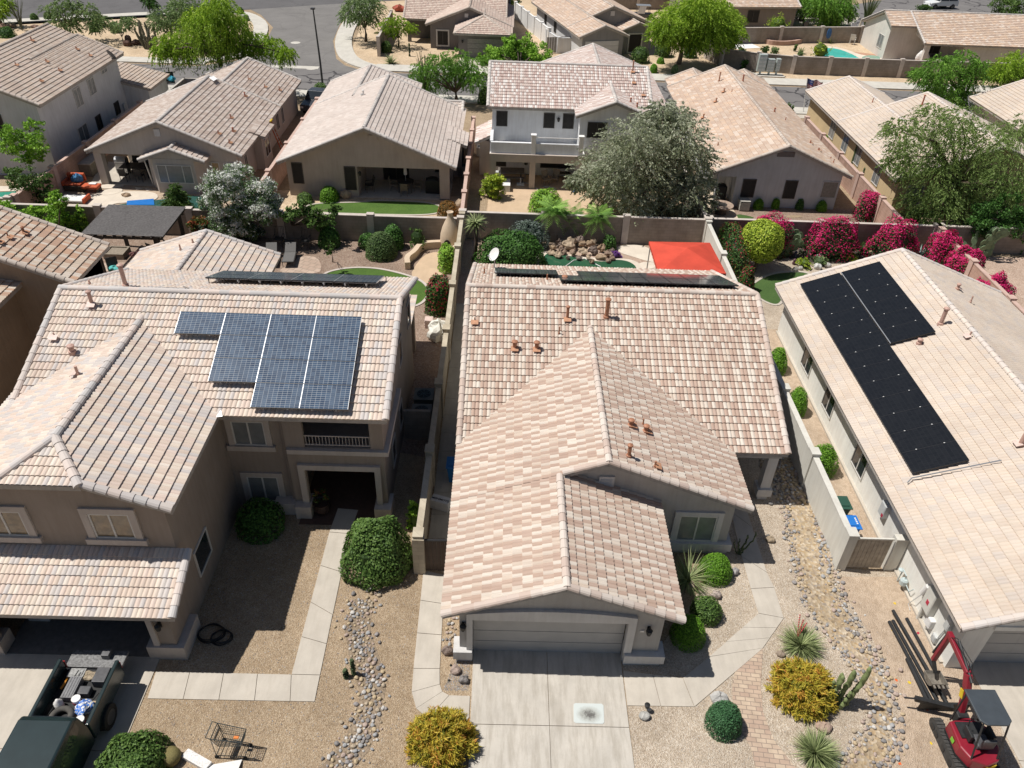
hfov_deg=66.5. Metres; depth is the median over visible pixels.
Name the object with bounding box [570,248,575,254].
waterfall rock
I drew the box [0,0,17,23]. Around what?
green tree
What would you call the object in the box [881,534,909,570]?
gate post
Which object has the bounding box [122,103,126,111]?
side wall vent
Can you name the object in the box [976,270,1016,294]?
bougainvillea
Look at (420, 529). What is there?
block wall
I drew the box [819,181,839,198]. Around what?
window
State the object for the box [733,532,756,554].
slender cactus
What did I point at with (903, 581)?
gas meter
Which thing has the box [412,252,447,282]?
patio
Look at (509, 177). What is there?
bench
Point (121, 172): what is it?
chair
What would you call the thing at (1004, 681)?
driveway
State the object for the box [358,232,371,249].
shrub
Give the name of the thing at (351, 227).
block wall
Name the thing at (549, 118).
window
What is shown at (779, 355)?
shrub
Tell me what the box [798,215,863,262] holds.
bougainvillea
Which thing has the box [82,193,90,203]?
bolster
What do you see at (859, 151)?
window
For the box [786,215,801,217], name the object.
patio
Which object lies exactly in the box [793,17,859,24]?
driveway
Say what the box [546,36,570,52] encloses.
gate
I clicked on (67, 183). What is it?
daybed
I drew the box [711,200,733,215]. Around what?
fire table
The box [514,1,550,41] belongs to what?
block wall
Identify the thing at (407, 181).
table
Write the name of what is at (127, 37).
boulder
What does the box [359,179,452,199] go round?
patio
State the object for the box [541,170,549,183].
chair
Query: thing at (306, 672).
path
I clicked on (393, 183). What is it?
chair
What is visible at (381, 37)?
block wall
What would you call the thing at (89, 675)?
rag pile
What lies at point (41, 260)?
house
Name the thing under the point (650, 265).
stepping stone
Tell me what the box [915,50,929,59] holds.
pool toy
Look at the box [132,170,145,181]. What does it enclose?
chair
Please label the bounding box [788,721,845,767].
yucca
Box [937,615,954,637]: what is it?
satellite dish
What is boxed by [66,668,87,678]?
tool tray
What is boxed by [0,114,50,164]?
citrus tree
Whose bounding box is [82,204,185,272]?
gazebo
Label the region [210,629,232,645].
hose
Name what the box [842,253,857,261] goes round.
shrub
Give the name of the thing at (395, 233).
shrub
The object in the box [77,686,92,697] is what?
power tool case
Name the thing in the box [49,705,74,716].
spare tyre
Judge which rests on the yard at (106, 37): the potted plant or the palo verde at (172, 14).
the palo verde at (172, 14)
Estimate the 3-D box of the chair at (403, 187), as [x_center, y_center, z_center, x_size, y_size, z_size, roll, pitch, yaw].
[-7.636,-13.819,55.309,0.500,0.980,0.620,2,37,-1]
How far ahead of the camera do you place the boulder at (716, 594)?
27.89 m
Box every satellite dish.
[106,50,116,58]
[488,248,498,266]
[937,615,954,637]
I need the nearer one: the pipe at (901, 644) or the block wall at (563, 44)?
the pipe at (901, 644)
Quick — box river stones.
[321,458,905,767]
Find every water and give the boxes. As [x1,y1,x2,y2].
[0,191,15,196]
[119,196,204,208]
[543,254,635,267]
[822,48,857,57]
[862,55,879,58]
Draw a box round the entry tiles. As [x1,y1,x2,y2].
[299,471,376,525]
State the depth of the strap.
23.64 m
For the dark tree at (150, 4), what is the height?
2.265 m
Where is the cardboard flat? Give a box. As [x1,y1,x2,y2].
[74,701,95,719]
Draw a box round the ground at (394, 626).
[0,0,1023,767]
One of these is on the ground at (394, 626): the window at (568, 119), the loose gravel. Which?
the loose gravel
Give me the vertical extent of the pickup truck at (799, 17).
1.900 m
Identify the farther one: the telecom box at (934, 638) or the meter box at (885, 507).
the meter box at (885, 507)
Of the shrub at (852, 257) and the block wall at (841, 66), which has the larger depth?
the block wall at (841, 66)
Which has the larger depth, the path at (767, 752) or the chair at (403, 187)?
the chair at (403, 187)
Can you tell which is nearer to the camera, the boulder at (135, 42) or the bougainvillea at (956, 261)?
the bougainvillea at (956, 261)
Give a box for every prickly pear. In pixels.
[778,224,803,256]
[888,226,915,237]
[955,227,1009,257]
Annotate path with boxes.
[148,671,290,701]
[290,508,357,701]
[412,571,469,718]
[428,303,463,545]
[623,508,783,706]
[732,649,794,767]
[755,73,784,77]
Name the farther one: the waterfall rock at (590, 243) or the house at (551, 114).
the house at (551, 114)
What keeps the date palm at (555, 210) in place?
on the ground at (394, 626)
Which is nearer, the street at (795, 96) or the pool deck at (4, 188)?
the pool deck at (4, 188)
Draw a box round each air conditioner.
[412,404,431,417]
[413,388,433,410]
[457,163,465,175]
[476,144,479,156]
[737,197,750,210]
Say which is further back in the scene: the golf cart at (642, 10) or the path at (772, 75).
the golf cart at (642, 10)
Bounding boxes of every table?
[119,162,149,177]
[397,178,413,192]
[498,167,524,176]
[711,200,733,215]
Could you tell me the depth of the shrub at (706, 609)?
26.94 m
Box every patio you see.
[92,162,152,185]
[104,263,127,272]
[280,256,320,272]
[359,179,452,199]
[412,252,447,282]
[487,174,637,215]
[698,190,737,217]
[736,43,759,48]
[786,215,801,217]
[855,52,875,55]
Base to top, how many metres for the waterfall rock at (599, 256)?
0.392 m
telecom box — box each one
[924,616,935,629]
[930,632,938,643]
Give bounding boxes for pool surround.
[535,251,642,267]
[812,46,880,58]
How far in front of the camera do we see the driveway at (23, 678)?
24.34 m
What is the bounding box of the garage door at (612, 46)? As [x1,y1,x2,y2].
[585,40,618,52]
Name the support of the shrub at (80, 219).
on the yard at (427, 353)
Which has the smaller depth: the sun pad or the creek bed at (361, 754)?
the creek bed at (361, 754)
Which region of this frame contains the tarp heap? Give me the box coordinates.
[427,318,444,342]
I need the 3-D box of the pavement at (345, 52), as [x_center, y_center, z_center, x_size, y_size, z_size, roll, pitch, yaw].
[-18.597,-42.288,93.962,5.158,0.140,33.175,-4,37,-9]
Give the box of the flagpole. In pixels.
[803,78,822,111]
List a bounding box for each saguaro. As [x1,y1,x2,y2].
[342,668,348,678]
[350,658,355,675]
[851,144,857,163]
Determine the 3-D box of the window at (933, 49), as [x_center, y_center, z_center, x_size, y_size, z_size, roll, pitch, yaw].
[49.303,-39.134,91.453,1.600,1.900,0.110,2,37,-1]
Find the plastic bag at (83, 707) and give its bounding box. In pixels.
[75,699,94,715]
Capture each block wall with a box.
[0,195,13,202]
[2,200,463,244]
[9,100,142,203]
[248,97,318,209]
[376,9,392,56]
[412,211,464,538]
[459,208,712,244]
[460,116,475,210]
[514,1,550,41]
[545,29,570,53]
[614,0,669,9]
[673,165,708,217]
[702,220,859,570]
[704,41,1010,80]
[707,215,938,249]
[738,25,864,43]
[803,116,912,229]
[935,226,1023,314]
[936,222,1023,253]
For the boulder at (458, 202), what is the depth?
53.96 m
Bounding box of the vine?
[405,500,418,529]
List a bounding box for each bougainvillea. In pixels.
[424,273,449,317]
[756,210,793,259]
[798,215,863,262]
[852,189,880,222]
[863,213,919,257]
[918,229,963,265]
[942,244,985,273]
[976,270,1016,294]
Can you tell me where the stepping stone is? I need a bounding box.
[639,262,654,268]
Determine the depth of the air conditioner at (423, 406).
35.03 m
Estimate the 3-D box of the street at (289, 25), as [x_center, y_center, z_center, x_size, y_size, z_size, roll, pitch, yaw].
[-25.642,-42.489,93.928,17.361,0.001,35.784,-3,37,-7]
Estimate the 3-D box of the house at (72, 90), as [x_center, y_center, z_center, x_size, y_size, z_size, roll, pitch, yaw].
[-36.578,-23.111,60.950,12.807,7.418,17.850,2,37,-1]
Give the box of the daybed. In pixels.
[61,172,101,192]
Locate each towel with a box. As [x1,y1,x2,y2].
[70,173,82,181]
[108,265,117,270]
[167,76,175,81]
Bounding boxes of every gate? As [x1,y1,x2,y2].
[424,539,446,569]
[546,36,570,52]
[846,537,894,567]
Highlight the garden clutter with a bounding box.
[392,4,403,11]
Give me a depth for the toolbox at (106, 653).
24.32 m
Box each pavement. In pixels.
[2,11,267,62]
[117,56,204,64]
[168,85,807,114]
[269,65,319,68]
[335,5,381,67]
[377,64,999,92]
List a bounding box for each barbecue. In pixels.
[114,156,130,172]
[425,176,439,193]
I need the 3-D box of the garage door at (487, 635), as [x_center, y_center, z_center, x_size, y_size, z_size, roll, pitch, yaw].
[1.193,8.017,25.386,4.900,2.200,0.104,2,37,-1]
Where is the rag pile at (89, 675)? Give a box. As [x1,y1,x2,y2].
[83,670,94,680]
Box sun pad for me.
[59,194,85,201]
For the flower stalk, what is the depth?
26.21 m
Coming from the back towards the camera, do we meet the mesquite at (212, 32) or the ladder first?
the mesquite at (212, 32)
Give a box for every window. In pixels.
[0,114,3,131]
[0,505,43,542]
[72,86,83,108]
[77,122,90,143]
[77,507,148,545]
[86,76,96,95]
[95,113,103,130]
[101,67,107,74]
[113,100,120,115]
[156,164,194,183]
[193,526,212,577]
[211,162,219,181]
[224,420,276,451]
[240,471,286,504]
[244,154,248,172]
[264,135,270,157]
[275,114,279,130]
[280,107,284,123]
[291,162,304,183]
[343,166,356,189]
[383,168,408,179]
[391,432,396,468]
[398,333,402,368]
[399,397,403,431]
[406,297,410,329]
[436,29,448,46]
[462,147,463,165]
[496,111,507,125]
[496,162,505,166]
[540,163,570,168]
[543,113,554,127]
[562,113,574,128]
[586,122,607,137]
[626,33,642,52]
[669,511,724,542]
[740,179,756,197]
[746,10,759,22]
[782,180,798,198]
[800,346,813,377]
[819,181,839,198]
[821,386,835,419]
[828,121,836,139]
[840,133,849,153]
[850,443,868,480]
[853,146,862,166]
[871,164,881,186]
[876,33,884,48]
[902,186,924,204]
[928,46,940,53]
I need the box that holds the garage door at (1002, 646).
[974,631,1023,662]
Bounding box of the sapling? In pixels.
[326,239,339,261]
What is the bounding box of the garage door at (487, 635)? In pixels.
[473,620,625,652]
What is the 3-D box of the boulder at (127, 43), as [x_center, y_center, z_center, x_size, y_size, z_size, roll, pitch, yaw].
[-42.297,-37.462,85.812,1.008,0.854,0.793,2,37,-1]
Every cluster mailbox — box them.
[756,53,767,74]
[765,58,775,74]
[774,58,781,74]
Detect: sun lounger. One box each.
[101,184,123,188]
[266,242,276,266]
[281,242,296,266]
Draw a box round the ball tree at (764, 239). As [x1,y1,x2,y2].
[740,218,784,271]
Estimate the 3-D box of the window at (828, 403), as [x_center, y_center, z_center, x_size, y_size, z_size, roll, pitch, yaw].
[14.520,0.814,35.704,0.110,1.130,1.250,2,37,-1]
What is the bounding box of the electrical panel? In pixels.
[916,585,941,619]
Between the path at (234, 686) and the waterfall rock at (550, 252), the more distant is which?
the waterfall rock at (550, 252)
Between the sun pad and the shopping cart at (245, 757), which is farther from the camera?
the sun pad
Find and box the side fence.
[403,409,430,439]
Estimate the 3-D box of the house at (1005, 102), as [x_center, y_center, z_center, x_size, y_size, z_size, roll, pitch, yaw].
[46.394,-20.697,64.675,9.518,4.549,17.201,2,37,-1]
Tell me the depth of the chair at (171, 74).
73.41 m
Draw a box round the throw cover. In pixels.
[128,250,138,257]
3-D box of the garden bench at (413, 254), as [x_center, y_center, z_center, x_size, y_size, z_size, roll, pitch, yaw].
[-4.960,-7.972,48.083,3.102,0.480,3.214,2,37,-1]
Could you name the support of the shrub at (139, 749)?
on the ground at (394, 626)
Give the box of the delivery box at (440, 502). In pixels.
[430,494,450,511]
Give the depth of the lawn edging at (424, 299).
46.50 m
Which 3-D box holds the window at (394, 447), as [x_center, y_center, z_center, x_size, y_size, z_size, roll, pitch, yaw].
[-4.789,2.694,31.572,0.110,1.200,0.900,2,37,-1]
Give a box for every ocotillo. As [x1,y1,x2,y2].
[5,0,22,30]
[416,52,435,90]
[862,0,880,24]
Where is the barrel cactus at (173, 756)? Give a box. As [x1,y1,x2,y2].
[162,746,180,767]
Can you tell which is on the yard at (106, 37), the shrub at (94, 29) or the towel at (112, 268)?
the shrub at (94, 29)
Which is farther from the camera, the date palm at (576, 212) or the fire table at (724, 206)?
the fire table at (724, 206)
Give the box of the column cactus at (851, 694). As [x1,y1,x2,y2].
[829,666,871,709]
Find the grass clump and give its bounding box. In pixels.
[674,548,718,600]
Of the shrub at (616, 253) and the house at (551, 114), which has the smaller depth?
the shrub at (616, 253)
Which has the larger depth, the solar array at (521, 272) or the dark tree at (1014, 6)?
the dark tree at (1014, 6)
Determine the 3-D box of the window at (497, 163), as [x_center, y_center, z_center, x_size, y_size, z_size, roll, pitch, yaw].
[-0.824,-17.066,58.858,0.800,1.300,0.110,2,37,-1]
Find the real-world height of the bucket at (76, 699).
0.300 m
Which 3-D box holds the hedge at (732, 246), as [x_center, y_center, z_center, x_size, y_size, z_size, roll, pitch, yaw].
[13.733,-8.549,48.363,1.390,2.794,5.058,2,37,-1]
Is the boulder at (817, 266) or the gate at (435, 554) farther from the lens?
the boulder at (817, 266)
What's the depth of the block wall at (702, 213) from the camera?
52.18 m
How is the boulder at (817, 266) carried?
on the yard at (772, 315)
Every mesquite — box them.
[147,0,299,75]
[335,0,389,41]
[407,46,488,99]
[869,102,1023,228]
[904,49,992,110]
[981,49,1023,86]
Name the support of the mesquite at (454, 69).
on the ground at (394, 626)
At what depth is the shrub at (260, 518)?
29.21 m
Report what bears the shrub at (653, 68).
on the yard at (365, 51)
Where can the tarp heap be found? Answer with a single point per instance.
(435, 333)
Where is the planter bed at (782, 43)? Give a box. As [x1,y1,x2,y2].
[765,39,801,45]
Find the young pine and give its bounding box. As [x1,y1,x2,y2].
[158,183,198,208]
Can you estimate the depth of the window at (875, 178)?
58.07 m
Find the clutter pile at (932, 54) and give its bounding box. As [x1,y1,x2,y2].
[929,53,941,60]
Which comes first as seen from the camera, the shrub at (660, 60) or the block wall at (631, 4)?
the shrub at (660, 60)
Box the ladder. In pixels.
[269,119,282,148]
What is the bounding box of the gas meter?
[897,567,913,591]
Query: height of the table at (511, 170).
0.760 m
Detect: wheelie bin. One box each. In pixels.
[446,456,454,482]
[803,20,808,26]
[837,496,852,514]
[846,515,862,531]
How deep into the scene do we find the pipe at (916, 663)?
26.18 m
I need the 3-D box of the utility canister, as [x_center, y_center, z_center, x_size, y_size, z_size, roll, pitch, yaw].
[14.317,7.454,27.406,0.255,1.490,0.522,2,37,-1]
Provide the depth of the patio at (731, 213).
55.01 m
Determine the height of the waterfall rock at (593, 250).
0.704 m
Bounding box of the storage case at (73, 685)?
[60,676,84,701]
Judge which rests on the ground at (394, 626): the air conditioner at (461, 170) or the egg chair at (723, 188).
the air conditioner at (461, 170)
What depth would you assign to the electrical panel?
26.58 m
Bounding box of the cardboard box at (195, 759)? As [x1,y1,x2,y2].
[181,748,212,767]
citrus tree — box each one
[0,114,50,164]
[276,197,342,234]
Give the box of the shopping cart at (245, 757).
[205,721,252,759]
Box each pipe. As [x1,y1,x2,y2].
[888,621,932,698]
[891,609,947,701]
[891,619,938,700]
[905,617,932,669]
[905,658,928,697]
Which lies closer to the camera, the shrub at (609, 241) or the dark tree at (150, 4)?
the shrub at (609, 241)
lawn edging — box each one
[306,200,439,215]
[323,267,426,306]
[754,271,809,305]
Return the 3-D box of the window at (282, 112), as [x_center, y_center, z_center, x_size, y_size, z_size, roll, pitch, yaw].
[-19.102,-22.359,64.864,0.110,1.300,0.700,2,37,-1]
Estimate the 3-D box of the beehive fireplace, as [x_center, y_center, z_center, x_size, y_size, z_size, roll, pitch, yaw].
[-3.850,-9.628,48.749,1.320,2.420,1.337,2,37,-1]
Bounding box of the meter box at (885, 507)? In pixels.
[878,500,891,518]
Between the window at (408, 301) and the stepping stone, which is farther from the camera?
the stepping stone
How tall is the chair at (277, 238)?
1.169 m
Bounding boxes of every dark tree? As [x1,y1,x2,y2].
[139,0,161,12]
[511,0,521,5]
[964,191,1023,254]
[987,0,1023,13]
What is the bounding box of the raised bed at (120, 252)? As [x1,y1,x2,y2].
[103,246,130,259]
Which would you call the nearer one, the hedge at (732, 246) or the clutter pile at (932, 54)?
the hedge at (732, 246)
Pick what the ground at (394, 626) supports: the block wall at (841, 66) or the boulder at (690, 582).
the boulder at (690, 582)
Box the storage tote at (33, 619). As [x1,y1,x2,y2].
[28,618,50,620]
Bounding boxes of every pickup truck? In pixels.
[0,650,128,767]
[300,87,324,112]
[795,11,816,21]
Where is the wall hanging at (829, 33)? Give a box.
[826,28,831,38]
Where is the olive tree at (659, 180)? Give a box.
[562,99,727,226]
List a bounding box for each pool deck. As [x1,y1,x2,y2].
[0,186,18,191]
[67,191,157,205]
[97,188,122,194]
[617,245,653,261]
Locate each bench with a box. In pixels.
[404,240,453,269]
[504,176,523,182]
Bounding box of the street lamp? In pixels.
[310,7,323,83]
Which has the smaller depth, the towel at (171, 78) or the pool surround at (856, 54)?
the towel at (171, 78)
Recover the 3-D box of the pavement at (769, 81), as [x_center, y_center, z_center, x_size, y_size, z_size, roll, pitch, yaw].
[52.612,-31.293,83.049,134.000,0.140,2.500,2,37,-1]
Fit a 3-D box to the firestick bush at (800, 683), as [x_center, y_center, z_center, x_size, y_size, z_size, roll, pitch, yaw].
[9.288,9.462,24.708,2.386,1.383,2.315,2,37,-1]
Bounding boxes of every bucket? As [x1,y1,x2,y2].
[71,694,81,705]
[76,715,85,723]
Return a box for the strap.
[60,677,67,688]
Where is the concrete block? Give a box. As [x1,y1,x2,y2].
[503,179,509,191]
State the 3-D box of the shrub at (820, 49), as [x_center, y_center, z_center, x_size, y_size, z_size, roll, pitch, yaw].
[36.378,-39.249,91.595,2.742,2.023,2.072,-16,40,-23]
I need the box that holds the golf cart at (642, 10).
[635,4,650,19]
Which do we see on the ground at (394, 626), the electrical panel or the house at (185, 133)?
the house at (185, 133)
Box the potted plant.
[312,488,329,515]
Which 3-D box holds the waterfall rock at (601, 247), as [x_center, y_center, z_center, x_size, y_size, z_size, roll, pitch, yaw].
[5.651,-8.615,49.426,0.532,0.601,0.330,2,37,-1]
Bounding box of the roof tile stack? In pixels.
[424,316,432,327]
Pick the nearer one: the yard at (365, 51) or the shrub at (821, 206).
the shrub at (821, 206)
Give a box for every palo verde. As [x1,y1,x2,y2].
[36,0,112,35]
[105,16,142,41]
[143,0,201,39]
[374,13,419,46]
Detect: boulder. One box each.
[6,22,16,27]
[121,192,130,196]
[123,40,131,45]
[124,35,131,40]
[131,39,140,44]
[339,189,350,198]
[441,645,452,655]
[450,664,460,674]
[455,199,460,208]
[458,675,468,683]
[639,711,650,720]
[688,581,698,589]
[710,590,721,599]
[710,691,728,704]
[732,567,739,574]
[766,536,774,542]
[776,650,785,657]
[814,263,821,269]
[815,720,832,733]
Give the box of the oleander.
[194,161,283,241]
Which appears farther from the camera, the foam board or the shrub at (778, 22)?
the shrub at (778, 22)
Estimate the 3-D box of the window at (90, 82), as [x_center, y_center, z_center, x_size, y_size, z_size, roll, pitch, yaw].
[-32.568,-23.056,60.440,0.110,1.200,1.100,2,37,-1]
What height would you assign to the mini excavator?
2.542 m
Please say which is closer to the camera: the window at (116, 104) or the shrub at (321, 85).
the window at (116, 104)
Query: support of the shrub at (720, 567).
on the yard at (659, 736)
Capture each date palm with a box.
[534,194,569,239]
[552,201,585,241]
[580,203,619,234]
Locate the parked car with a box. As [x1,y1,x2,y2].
[923,0,958,8]
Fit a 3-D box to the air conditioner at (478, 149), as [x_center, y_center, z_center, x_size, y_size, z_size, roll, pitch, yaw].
[-2.405,-18.659,62.347,0.840,0.726,0.840,2,37,-1]
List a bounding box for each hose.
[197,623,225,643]
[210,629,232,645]
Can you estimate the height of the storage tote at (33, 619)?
0.470 m
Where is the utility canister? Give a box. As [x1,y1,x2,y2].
[908,584,930,610]
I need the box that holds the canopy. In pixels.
[647,241,725,275]
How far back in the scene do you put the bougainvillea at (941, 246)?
48.56 m
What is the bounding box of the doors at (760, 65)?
[758,57,766,70]
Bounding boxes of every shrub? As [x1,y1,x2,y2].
[0,26,16,38]
[0,200,44,217]
[2,165,53,203]
[30,13,38,19]
[42,189,78,231]
[72,204,88,231]
[89,24,98,31]
[93,728,172,767]
[186,215,215,232]
[234,497,284,544]
[297,191,312,204]
[314,82,326,87]
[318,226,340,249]
[320,186,339,203]
[338,514,412,591]
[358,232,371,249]
[365,231,397,262]
[381,41,391,53]
[384,223,404,250]
[408,227,426,249]
[437,200,458,216]
[471,228,548,265]
[477,86,486,104]
[506,219,550,251]
[527,187,561,212]
[603,234,616,250]
[611,250,622,257]
[629,46,649,64]
[650,63,657,73]
[654,45,672,57]
[656,57,663,63]
[669,613,705,652]
[671,64,678,73]
[683,47,695,58]
[689,595,722,627]
[697,552,732,587]
[704,700,742,742]
[740,60,748,68]
[753,198,763,210]
[760,45,769,52]
[764,12,790,26]
[770,46,778,53]
[770,198,779,209]
[772,347,787,375]
[790,386,807,417]
[794,199,803,210]
[796,257,813,270]
[810,42,832,56]
[813,256,828,266]
[815,200,826,212]
[816,443,839,477]
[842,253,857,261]
[858,242,870,253]
[904,209,919,223]
[915,4,932,10]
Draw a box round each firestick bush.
[402,704,482,767]
[764,655,839,723]
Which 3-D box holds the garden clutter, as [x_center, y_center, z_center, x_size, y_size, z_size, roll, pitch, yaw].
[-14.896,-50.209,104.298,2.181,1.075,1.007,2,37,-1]
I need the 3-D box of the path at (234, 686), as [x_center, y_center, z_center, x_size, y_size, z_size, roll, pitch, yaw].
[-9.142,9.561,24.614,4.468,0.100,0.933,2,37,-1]
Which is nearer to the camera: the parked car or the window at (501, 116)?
the window at (501, 116)
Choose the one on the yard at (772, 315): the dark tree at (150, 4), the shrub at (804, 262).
the shrub at (804, 262)
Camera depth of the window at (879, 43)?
92.58 m
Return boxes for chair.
[105,256,117,271]
[117,169,130,181]
[131,155,139,162]
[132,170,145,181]
[165,71,174,85]
[273,226,283,247]
[300,227,311,249]
[365,175,374,189]
[388,176,397,190]
[400,184,408,196]
[414,176,422,191]
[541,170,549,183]
[551,169,559,182]
[713,183,727,199]
[849,34,855,44]
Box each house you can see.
[0,22,169,175]
[0,205,109,405]
[0,229,417,659]
[84,57,301,193]
[276,64,468,199]
[402,0,513,57]
[440,262,791,664]
[475,43,665,188]
[531,0,652,55]
[665,64,853,208]
[669,0,801,26]
[775,248,1023,667]
[805,75,1023,215]
[860,9,1023,62]
[969,79,1023,143]
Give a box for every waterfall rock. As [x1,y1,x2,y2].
[547,250,555,255]
[553,251,561,258]
[555,238,563,247]
[558,245,566,255]
[561,236,576,249]
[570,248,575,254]
[576,234,583,242]
[578,240,586,246]
[578,247,587,253]
[586,240,594,246]
[588,246,597,254]
[595,253,606,259]
[597,243,604,251]
[604,250,612,256]
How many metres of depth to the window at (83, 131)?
59.47 m
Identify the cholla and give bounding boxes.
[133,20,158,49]
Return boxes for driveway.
[0,653,159,767]
[460,58,487,67]
[468,650,633,767]
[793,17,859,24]
[970,662,1023,767]
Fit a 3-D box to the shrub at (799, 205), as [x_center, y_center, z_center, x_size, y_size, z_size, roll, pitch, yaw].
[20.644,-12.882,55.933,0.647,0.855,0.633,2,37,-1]
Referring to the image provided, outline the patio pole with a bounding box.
[144,161,154,186]
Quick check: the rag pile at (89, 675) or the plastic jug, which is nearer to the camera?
the plastic jug
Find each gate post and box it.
[412,534,425,573]
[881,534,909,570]
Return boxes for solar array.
[174,311,361,410]
[205,271,386,287]
[494,268,557,277]
[558,271,738,288]
[800,261,968,473]
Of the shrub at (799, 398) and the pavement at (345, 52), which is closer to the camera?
the shrub at (799, 398)
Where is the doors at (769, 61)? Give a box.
[767,61,774,70]
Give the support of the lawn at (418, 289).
on the yard at (427, 353)
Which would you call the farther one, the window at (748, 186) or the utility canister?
the window at (748, 186)
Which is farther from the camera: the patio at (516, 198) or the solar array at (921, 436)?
the patio at (516, 198)
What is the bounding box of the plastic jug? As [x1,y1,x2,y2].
[53,699,64,708]
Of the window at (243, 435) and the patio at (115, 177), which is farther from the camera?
the patio at (115, 177)
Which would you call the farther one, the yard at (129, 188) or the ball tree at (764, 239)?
the yard at (129, 188)
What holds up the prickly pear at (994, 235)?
on the yard at (1012, 267)
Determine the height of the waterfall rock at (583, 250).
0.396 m
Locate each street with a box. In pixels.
[1,0,396,19]
[132,64,974,111]
[204,3,370,70]
[840,0,1023,26]
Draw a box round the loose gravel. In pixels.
[150,526,934,767]
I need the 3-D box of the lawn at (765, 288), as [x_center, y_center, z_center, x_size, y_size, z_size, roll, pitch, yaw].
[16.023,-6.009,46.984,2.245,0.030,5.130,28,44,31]
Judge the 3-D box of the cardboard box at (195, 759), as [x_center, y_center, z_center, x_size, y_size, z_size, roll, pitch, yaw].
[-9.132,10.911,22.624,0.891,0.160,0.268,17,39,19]
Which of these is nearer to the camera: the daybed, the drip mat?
the drip mat
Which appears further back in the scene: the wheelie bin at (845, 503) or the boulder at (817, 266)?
the boulder at (817, 266)
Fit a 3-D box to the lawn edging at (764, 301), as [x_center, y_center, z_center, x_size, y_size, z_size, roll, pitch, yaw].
[16.023,-6.021,46.975,2.405,0.060,5.290,28,44,31]
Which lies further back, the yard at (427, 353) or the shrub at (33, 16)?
the shrub at (33, 16)
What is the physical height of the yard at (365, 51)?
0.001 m
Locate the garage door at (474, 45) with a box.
[467,38,502,57]
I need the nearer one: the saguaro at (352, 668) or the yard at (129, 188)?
the saguaro at (352, 668)
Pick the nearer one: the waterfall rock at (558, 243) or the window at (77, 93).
the waterfall rock at (558, 243)
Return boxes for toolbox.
[91,667,110,686]
[101,649,112,658]
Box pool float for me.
[127,199,153,204]
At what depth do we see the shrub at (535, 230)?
48.98 m
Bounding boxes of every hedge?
[437,242,454,273]
[717,221,750,279]
[737,265,754,289]
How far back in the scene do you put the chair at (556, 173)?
58.15 m
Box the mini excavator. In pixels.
[904,631,1011,767]
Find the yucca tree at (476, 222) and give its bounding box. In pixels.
[464,213,488,259]
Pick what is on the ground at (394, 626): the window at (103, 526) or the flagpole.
the flagpole
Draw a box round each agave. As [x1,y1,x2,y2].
[384,54,399,64]
[912,245,926,256]
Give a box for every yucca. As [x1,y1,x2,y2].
[776,618,828,661]
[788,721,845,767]
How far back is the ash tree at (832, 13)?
102.91 m
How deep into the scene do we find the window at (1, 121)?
54.09 m
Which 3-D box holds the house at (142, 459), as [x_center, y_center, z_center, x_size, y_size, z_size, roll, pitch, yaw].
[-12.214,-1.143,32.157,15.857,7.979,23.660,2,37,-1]
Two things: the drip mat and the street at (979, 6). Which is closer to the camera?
the drip mat
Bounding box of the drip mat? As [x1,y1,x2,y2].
[574,703,603,723]
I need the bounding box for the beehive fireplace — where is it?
[440,210,457,247]
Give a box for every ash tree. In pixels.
[477,31,552,66]
[641,0,749,64]
[795,0,859,26]
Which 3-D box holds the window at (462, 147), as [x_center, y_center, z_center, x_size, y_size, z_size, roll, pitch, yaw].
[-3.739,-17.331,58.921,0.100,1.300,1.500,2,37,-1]
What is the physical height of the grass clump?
1.390 m
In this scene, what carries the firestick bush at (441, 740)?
on the ground at (394, 626)
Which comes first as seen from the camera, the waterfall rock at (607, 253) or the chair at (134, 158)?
the waterfall rock at (607, 253)
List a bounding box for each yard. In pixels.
[0,15,252,65]
[49,184,238,206]
[80,232,451,456]
[276,190,461,216]
[346,0,1012,85]
[456,240,655,304]
[622,456,1021,767]
[733,206,871,222]
[734,251,874,328]
[767,329,876,537]
[789,247,870,263]
[835,577,1006,767]
[983,257,1023,307]
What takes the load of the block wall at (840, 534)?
on the ground at (394, 626)
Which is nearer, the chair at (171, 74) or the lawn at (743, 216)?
the lawn at (743, 216)
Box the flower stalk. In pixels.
[797,614,806,635]
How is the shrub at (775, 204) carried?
on the yard at (810, 214)
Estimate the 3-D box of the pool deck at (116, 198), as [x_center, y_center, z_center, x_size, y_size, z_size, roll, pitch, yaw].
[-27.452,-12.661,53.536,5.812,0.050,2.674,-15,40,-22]
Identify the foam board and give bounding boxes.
[208,760,241,767]
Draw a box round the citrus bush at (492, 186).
[478,173,506,199]
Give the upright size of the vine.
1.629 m
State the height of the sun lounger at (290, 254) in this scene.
0.787 m
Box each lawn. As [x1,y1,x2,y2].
[307,201,438,213]
[327,268,426,303]
[737,214,753,218]
[753,272,806,303]
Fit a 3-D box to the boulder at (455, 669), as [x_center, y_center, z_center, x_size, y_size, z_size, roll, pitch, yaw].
[-1.821,9.252,25.231,0.349,0.326,0.301,13,38,15]
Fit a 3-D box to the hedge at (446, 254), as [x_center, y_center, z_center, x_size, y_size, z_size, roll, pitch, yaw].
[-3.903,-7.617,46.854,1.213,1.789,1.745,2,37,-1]
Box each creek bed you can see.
[321,599,385,767]
[778,457,892,767]
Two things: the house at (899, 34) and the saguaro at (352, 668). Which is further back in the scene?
the house at (899, 34)

